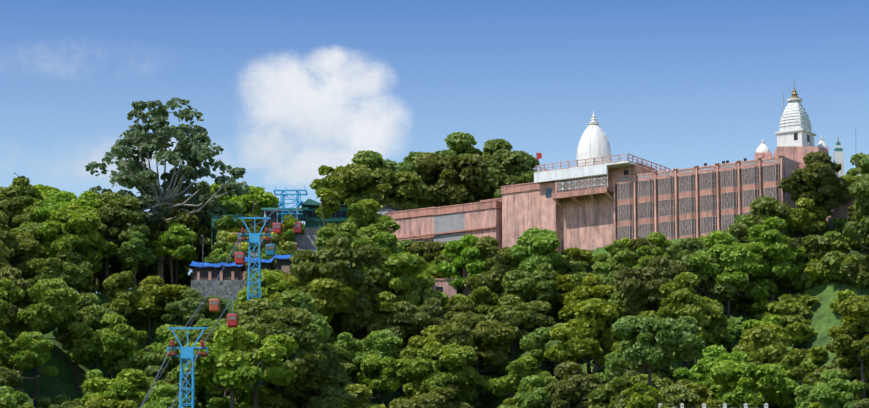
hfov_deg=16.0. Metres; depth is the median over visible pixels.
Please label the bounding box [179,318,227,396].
broad tree
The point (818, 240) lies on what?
bank bush
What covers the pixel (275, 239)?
green shrub
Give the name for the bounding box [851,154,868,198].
broad tree
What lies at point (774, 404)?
bank bush
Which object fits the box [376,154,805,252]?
temple complex
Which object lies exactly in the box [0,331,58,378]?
broad tree
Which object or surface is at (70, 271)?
broad tree
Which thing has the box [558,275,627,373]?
broad tree
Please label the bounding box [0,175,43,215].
broad tree
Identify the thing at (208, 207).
broad tree
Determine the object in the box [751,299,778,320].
bank bush
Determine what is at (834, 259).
bank bush
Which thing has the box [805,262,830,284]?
bank bush
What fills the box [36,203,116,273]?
broad tree
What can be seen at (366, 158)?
broad tree
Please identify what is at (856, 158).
broad tree
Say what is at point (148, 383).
broad tree
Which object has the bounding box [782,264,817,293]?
bank bush
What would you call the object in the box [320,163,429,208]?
broad tree
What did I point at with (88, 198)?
broad tree
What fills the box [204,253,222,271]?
green shrub
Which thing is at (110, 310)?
broad tree
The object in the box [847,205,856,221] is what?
broad tree
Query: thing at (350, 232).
broad tree
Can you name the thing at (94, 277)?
broad tree
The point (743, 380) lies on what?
broad tree
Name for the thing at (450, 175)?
broad tree
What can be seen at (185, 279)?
broad tree
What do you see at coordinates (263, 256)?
green shrub
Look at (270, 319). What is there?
broad tree
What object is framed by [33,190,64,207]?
broad tree
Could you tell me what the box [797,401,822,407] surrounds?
broad tree
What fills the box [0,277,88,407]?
broad tree
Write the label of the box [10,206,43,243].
broad tree
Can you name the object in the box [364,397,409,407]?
broad tree
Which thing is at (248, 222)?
green shrub
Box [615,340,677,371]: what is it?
broad tree
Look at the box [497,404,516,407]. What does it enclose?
broad tree
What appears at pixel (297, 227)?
red gondola
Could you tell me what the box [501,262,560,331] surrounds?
broad tree
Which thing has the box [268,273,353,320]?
broad tree
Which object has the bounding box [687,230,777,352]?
broad tree
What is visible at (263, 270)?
rope bush
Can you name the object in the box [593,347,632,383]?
broad tree
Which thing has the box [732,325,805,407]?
broad tree
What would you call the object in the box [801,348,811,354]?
bank bush
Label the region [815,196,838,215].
broad tree
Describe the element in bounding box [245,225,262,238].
green shrub
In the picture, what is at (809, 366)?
bank bush
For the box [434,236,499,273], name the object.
broad tree
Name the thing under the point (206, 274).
station stalls
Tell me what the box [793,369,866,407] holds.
broad tree
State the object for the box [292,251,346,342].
broad tree
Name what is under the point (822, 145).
shrine dome
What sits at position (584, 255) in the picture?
bush base
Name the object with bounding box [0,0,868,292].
sky
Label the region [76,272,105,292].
broad tree
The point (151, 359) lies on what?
broad tree
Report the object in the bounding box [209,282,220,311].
gondola
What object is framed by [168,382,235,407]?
broad tree
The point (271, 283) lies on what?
broad tree
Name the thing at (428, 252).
broad tree
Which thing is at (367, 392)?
broad tree
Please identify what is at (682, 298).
broad tree
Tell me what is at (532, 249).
broad tree
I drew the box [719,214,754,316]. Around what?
broad tree
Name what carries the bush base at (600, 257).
on the hill terrain
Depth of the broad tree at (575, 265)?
424.42 m
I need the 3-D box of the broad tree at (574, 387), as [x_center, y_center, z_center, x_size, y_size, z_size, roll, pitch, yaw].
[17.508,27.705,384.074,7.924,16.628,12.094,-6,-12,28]
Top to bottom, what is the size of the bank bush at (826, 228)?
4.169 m
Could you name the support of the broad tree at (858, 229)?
on the hill terrain
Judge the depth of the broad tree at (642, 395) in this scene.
348.36 m
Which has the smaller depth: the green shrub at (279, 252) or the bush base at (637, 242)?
the bush base at (637, 242)
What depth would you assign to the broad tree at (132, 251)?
428.73 m
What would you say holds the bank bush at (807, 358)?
on the hill terrain
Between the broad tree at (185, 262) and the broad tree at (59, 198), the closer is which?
the broad tree at (59, 198)
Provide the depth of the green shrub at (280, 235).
432.47 m
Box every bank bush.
[730,289,762,316]
[748,308,764,319]
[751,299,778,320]
[755,311,786,325]
[764,399,785,407]
[766,293,819,318]
[780,314,811,333]
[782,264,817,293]
[785,322,816,349]
[792,356,820,380]
[795,361,818,379]
[795,372,819,384]
[799,258,830,285]
[801,234,844,260]
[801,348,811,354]
[802,219,828,235]
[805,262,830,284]
[806,230,843,251]
[806,345,827,363]
[807,379,824,385]
[813,357,860,381]
[814,381,824,385]
[820,250,856,285]
[824,254,864,284]
[825,343,835,352]
[828,240,850,252]
[828,333,868,348]
[829,289,856,314]
[831,218,846,232]
[836,354,868,379]
[840,254,868,280]
[843,237,854,248]
[844,264,868,290]
[847,239,868,251]
[852,379,868,401]
[853,244,868,251]
[858,357,868,382]
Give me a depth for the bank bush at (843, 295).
392.88 m
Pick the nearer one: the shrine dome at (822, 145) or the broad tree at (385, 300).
the broad tree at (385, 300)
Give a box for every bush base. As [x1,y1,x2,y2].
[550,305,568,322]
[561,246,592,271]
[591,253,611,262]
[612,237,635,248]
[627,237,654,260]
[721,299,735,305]
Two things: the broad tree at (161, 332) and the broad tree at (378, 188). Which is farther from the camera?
the broad tree at (378, 188)
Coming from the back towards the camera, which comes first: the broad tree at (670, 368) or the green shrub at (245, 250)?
the green shrub at (245, 250)
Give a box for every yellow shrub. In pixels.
[215,230,229,241]
[223,242,231,251]
[227,233,236,241]
[228,225,240,231]
[240,242,253,252]
[259,222,267,231]
[277,239,291,251]
[282,241,296,250]
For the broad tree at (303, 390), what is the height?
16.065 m
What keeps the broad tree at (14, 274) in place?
on the hill terrain
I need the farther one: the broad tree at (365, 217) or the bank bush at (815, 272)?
the broad tree at (365, 217)
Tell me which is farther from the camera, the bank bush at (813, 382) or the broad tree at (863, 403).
the bank bush at (813, 382)
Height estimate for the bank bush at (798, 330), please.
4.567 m
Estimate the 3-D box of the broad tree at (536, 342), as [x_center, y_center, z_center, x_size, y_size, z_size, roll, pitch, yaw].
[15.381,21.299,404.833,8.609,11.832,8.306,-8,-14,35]
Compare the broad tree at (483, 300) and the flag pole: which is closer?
the broad tree at (483, 300)
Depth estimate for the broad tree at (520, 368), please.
401.04 m
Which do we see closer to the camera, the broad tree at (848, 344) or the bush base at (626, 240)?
the broad tree at (848, 344)
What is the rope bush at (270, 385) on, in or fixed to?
on the hill terrain
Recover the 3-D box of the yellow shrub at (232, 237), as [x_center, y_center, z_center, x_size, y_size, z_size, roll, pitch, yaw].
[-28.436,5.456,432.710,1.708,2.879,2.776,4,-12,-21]
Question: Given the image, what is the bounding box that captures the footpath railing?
[658,403,767,407]
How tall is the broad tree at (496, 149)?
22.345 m
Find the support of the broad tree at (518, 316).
on the hill terrain
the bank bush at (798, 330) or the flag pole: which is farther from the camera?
the flag pole
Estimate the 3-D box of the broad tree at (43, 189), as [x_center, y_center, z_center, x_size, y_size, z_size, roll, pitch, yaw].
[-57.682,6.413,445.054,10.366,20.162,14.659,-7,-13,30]
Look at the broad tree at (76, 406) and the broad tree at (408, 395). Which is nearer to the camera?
the broad tree at (76, 406)
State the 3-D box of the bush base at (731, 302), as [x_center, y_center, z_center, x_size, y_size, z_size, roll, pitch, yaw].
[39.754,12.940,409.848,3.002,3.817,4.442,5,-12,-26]
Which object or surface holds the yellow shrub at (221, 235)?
on the station stalls
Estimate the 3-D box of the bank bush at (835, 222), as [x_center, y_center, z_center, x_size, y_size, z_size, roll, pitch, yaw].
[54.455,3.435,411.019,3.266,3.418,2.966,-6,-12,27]
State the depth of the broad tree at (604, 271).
413.09 m
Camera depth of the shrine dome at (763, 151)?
427.22 m
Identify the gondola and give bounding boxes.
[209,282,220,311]
[226,296,238,327]
[234,236,244,264]
[265,228,275,256]
[272,209,281,233]
[292,208,302,233]
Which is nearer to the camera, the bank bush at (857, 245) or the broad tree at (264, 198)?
the bank bush at (857, 245)
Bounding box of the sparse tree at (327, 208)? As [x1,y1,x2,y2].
[310,165,342,226]
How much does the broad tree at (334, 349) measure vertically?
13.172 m
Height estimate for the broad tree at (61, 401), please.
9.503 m
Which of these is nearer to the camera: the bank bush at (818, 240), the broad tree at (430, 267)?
the bank bush at (818, 240)
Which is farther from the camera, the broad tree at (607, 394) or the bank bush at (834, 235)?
the bank bush at (834, 235)
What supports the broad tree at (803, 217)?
on the hill terrain
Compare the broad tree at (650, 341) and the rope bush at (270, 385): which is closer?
the broad tree at (650, 341)
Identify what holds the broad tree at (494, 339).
on the hill terrain
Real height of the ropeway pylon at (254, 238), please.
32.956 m
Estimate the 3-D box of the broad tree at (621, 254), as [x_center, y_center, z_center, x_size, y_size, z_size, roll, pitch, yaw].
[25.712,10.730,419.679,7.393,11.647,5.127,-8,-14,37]
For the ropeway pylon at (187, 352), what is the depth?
333.88 m
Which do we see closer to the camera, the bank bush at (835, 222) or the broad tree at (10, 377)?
the broad tree at (10, 377)
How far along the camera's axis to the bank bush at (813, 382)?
372.08 m
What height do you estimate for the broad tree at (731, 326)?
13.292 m
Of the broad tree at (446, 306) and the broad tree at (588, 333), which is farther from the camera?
the broad tree at (446, 306)
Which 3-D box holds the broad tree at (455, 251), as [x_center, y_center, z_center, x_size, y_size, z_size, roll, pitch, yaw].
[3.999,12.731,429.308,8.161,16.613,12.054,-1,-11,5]
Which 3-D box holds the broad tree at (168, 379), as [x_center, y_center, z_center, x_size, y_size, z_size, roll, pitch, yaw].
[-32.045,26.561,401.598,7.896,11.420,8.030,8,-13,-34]
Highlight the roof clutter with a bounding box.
[704,158,746,165]
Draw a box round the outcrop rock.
[825,193,854,227]
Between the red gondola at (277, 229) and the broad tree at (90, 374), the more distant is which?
the red gondola at (277, 229)
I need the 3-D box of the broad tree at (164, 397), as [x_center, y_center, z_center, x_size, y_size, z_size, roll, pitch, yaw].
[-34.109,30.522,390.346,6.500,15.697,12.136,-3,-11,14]
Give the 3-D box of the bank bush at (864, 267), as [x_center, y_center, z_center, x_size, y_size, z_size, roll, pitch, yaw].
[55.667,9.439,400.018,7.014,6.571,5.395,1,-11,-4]
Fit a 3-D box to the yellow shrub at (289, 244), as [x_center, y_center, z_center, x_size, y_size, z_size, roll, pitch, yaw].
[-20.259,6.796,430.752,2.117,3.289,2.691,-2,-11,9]
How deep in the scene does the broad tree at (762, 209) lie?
405.37 m
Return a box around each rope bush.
[244,267,287,280]
[247,380,275,389]
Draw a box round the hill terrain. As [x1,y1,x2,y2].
[0,227,868,407]
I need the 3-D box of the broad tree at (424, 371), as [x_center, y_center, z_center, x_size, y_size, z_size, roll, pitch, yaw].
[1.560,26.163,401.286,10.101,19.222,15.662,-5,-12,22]
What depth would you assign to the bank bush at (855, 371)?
373.50 m
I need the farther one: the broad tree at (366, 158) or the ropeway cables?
the broad tree at (366, 158)
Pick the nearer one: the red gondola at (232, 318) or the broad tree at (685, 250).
the red gondola at (232, 318)
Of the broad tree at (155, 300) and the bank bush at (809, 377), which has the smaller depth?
the bank bush at (809, 377)
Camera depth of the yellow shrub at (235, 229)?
434.35 m
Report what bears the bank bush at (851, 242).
on the hill terrain
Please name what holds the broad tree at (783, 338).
on the hill terrain
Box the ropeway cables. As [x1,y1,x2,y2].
[140,195,297,407]
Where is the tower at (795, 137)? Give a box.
[773,81,818,163]
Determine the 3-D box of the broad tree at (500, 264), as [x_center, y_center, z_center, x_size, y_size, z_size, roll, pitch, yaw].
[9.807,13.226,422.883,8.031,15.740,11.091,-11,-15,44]
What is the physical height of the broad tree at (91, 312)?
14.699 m
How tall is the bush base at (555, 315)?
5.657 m
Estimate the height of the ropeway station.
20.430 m
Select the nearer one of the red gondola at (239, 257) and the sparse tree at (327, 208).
the red gondola at (239, 257)
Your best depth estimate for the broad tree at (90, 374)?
400.66 m
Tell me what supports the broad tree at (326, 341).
on the hill terrain
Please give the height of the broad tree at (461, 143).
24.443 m
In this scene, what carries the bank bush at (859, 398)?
on the hill terrain
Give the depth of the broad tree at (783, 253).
399.44 m
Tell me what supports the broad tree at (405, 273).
on the hill terrain
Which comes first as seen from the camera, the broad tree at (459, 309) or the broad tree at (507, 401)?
the broad tree at (507, 401)
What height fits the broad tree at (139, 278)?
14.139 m
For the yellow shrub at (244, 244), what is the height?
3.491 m
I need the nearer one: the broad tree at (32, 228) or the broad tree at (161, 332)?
the broad tree at (161, 332)
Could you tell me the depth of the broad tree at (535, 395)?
386.25 m
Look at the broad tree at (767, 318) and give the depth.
387.16 m
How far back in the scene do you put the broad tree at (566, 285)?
414.28 m
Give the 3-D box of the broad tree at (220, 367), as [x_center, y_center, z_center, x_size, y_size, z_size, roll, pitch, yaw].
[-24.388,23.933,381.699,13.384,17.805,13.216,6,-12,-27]
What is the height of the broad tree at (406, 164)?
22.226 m
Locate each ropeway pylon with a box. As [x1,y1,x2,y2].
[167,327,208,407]
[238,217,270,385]
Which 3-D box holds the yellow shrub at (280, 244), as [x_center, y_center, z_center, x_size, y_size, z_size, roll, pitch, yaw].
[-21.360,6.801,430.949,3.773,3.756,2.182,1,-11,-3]
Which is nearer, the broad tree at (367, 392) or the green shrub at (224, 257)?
the broad tree at (367, 392)
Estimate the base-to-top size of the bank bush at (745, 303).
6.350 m
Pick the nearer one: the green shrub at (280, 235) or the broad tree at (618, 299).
the broad tree at (618, 299)
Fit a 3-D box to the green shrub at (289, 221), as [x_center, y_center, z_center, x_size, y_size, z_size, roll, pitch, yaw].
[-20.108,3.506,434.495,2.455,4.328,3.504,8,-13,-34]
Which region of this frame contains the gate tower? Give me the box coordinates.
[833,138,844,177]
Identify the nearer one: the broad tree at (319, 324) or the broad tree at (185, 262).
the broad tree at (319, 324)
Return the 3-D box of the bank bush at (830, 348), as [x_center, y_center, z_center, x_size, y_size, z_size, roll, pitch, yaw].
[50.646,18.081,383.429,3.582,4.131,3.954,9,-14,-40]
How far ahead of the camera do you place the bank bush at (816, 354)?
385.68 m
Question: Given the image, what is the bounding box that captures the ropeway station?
[261,185,348,249]
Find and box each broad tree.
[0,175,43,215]
[0,188,33,228]
[0,211,45,279]
[0,265,30,330]
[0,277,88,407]
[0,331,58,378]
[0,366,26,393]
[0,386,27,407]
[9,223,80,258]
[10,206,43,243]
[18,402,33,407]
[27,250,97,330]
[28,190,114,241]
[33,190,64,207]
[34,184,60,197]
[35,394,84,407]
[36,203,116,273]
[54,292,105,391]
[64,191,107,292]
[69,313,147,378]
[69,405,83,407]
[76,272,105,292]
[80,368,148,407]
[81,369,103,395]
[84,396,144,407]
[89,293,126,369]
[91,224,126,262]
[93,225,127,292]
[94,191,149,292]
[98,262,138,279]
[102,271,150,322]
[103,223,130,273]
[103,262,164,286]
[107,348,170,380]
[109,264,128,290]
[114,231,156,285]
[120,377,174,402]
[129,257,188,281]
[130,222,168,275]
[130,276,188,344]
[141,384,191,407]
[145,324,186,370]
[146,199,212,284]
[149,222,197,284]
[156,230,191,284]
[161,288,224,326]
[163,371,207,405]
[164,262,192,287]
[166,325,217,396]
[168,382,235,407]
[171,325,298,407]
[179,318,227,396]
[185,298,328,407]
[193,203,233,279]
[194,199,245,262]
[197,183,279,224]
[229,196,304,234]
[234,270,333,323]
[234,384,293,407]
[258,289,330,396]
[259,398,294,407]
[262,345,321,382]
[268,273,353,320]
[282,350,348,407]
[289,235,392,332]
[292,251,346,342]
[305,381,363,407]
[309,383,386,407]
[314,222,367,250]
[315,325,332,347]
[316,343,354,381]
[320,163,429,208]
[324,198,400,238]
[330,292,382,383]
[334,328,403,402]
[337,150,447,209]
[346,232,448,306]
[354,354,413,403]
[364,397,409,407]
[365,288,419,328]
[368,151,437,208]
[373,297,446,395]
[388,381,415,407]
[389,384,473,407]
[396,325,479,375]
[400,239,414,251]
[402,343,493,405]
[407,240,456,265]
[411,152,492,205]
[420,260,461,293]
[424,290,451,316]
[433,315,516,407]
[434,234,488,293]
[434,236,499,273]
[435,132,489,204]
[438,303,485,383]
[440,286,500,367]
[464,246,536,297]
[468,150,541,202]
[470,294,555,395]
[483,139,539,189]
[484,356,557,396]
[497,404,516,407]
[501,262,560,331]
[501,397,517,406]
[508,227,565,328]
[512,375,552,407]
[520,323,576,376]
[544,298,621,372]
[544,361,610,407]
[550,272,593,322]
[554,255,588,275]
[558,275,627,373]
[572,262,628,347]
[587,369,674,407]
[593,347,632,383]
[594,241,638,272]
[604,292,632,354]
[606,315,705,385]
[609,358,681,382]
[614,255,699,315]
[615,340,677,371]
[615,382,699,407]
[624,382,670,407]
[632,232,700,282]
[637,272,728,368]
[659,237,736,365]
[662,235,714,290]
[673,344,762,387]
[675,379,743,407]
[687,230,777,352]
[704,300,743,357]
[709,359,797,407]
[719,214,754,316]
[728,196,805,300]
[732,216,807,311]
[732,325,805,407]
[738,322,789,407]
[741,314,789,337]
[777,151,851,234]
[779,197,827,237]
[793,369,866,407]
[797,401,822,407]
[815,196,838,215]
[827,295,868,398]
[841,175,859,186]
[842,175,868,249]
[846,152,865,175]
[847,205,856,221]
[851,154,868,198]
[851,398,868,407]
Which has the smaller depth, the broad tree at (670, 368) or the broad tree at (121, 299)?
the broad tree at (670, 368)
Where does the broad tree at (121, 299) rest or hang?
on the hill terrain
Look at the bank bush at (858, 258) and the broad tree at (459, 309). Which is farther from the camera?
the broad tree at (459, 309)
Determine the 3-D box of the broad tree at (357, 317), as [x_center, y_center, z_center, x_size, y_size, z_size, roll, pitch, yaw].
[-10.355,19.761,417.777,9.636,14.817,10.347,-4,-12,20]
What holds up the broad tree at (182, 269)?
on the hill terrain
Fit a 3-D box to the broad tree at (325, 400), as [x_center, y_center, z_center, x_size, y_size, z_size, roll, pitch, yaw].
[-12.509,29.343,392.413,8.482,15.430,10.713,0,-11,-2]
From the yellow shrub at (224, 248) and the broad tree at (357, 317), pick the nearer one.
the broad tree at (357, 317)
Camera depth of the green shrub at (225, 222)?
434.45 m
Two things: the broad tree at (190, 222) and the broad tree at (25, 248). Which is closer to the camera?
the broad tree at (25, 248)
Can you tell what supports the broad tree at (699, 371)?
on the hill terrain
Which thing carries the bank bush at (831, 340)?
on the hill terrain
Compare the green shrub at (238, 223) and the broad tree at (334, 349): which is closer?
the broad tree at (334, 349)
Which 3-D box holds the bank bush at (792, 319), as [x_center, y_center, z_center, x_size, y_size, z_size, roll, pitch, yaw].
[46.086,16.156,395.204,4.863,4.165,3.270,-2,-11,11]
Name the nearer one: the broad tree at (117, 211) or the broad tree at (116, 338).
the broad tree at (116, 338)
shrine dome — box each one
[754,139,771,159]
[817,136,828,154]
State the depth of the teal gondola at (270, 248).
403.28 m
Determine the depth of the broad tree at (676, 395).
368.26 m
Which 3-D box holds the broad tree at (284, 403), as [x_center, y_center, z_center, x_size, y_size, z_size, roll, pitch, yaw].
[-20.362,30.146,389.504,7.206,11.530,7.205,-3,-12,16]
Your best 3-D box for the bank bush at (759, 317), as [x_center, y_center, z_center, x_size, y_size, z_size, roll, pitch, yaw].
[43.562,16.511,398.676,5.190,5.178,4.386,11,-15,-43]
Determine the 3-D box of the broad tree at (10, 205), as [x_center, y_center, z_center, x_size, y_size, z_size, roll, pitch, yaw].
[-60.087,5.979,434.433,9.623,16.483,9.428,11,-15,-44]
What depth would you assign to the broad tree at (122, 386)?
394.06 m
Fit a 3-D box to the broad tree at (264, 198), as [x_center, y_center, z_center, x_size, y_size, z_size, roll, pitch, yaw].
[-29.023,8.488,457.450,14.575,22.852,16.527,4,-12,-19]
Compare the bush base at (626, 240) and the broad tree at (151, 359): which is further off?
the bush base at (626, 240)
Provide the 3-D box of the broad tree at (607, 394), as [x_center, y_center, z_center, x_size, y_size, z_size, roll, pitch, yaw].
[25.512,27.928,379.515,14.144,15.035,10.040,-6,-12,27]
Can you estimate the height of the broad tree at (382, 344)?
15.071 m
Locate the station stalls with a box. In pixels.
[190,199,317,326]
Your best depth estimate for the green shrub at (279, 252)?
428.45 m
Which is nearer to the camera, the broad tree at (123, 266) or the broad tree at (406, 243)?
the broad tree at (406, 243)
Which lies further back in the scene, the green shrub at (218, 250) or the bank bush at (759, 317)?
the green shrub at (218, 250)
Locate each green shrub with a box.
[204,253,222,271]
[209,248,223,256]
[211,240,227,250]
[213,215,234,230]
[216,253,233,266]
[226,243,240,261]
[234,219,245,229]
[237,247,248,256]
[241,212,262,227]
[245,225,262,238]
[261,233,282,246]
[261,254,275,267]
[270,259,276,270]
[273,245,286,259]
[277,229,288,240]
[282,213,301,231]
[282,229,296,241]
[284,249,295,254]
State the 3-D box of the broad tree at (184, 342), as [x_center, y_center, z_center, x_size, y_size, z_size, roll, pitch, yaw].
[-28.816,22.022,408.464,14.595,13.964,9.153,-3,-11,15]
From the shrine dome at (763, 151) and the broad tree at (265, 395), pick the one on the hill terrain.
the broad tree at (265, 395)
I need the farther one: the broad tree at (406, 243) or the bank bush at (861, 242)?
the broad tree at (406, 243)
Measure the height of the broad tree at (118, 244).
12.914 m
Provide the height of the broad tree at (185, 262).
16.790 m
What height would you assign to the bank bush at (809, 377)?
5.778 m
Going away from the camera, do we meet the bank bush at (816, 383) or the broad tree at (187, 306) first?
the bank bush at (816, 383)
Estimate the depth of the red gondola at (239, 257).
395.58 m
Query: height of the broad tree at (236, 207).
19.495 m
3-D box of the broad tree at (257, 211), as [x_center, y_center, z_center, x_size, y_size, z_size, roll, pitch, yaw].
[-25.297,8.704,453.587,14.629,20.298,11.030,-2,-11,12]
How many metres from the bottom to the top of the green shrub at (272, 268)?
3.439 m
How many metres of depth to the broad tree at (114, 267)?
444.99 m
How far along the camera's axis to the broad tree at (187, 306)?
417.77 m
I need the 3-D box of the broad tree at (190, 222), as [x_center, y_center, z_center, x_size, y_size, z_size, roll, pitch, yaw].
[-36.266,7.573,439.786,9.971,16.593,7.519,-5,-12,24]
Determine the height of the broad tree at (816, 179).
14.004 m
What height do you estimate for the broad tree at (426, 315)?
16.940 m
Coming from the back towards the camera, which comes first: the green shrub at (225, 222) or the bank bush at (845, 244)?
the green shrub at (225, 222)
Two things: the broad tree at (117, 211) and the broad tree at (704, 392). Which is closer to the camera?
the broad tree at (704, 392)
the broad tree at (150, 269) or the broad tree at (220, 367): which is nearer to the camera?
the broad tree at (220, 367)
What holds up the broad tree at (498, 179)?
on the hill terrain
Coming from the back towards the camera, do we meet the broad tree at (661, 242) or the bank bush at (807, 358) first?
the broad tree at (661, 242)
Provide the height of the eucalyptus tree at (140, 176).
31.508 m
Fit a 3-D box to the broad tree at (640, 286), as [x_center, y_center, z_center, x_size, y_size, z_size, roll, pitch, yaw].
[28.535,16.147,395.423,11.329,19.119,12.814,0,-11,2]
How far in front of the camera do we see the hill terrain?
409.88 m
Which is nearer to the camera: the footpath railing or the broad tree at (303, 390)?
the footpath railing
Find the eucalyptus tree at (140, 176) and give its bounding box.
[84,97,250,285]
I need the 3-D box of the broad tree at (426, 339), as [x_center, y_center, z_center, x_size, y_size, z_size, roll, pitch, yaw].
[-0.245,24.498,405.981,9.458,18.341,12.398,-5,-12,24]
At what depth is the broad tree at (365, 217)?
433.82 m
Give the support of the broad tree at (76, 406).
on the hill terrain
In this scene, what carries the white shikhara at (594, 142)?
on the temple complex
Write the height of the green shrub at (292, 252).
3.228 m
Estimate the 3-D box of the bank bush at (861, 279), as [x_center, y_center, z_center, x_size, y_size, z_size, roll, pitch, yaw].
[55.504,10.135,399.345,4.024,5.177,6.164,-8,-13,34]
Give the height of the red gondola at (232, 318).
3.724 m
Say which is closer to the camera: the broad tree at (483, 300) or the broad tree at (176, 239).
the broad tree at (483, 300)
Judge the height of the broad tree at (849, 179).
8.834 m
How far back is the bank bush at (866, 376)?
372.62 m
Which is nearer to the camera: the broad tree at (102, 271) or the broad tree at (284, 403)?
the broad tree at (284, 403)
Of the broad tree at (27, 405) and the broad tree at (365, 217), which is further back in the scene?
the broad tree at (365, 217)
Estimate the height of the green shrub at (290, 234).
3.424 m
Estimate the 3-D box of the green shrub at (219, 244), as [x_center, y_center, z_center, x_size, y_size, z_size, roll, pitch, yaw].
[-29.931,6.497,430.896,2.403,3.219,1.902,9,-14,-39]
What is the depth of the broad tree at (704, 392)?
372.88 m
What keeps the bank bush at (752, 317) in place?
on the hill terrain
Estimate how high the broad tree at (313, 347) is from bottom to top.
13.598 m
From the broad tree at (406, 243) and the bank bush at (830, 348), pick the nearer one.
the bank bush at (830, 348)
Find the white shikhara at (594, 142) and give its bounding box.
[576,111,611,165]
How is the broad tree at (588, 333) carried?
on the hill terrain
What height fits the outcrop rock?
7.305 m
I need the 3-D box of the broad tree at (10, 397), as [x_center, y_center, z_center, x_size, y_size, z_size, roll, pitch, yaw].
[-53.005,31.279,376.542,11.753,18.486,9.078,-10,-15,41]
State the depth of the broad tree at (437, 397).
392.97 m
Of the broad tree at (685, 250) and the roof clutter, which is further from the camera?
the roof clutter
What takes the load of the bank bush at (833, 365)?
on the hill terrain
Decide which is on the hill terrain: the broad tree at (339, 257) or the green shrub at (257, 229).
the broad tree at (339, 257)
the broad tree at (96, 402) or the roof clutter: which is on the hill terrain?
the broad tree at (96, 402)
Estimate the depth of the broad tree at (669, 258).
408.87 m
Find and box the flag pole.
[536,152,541,162]

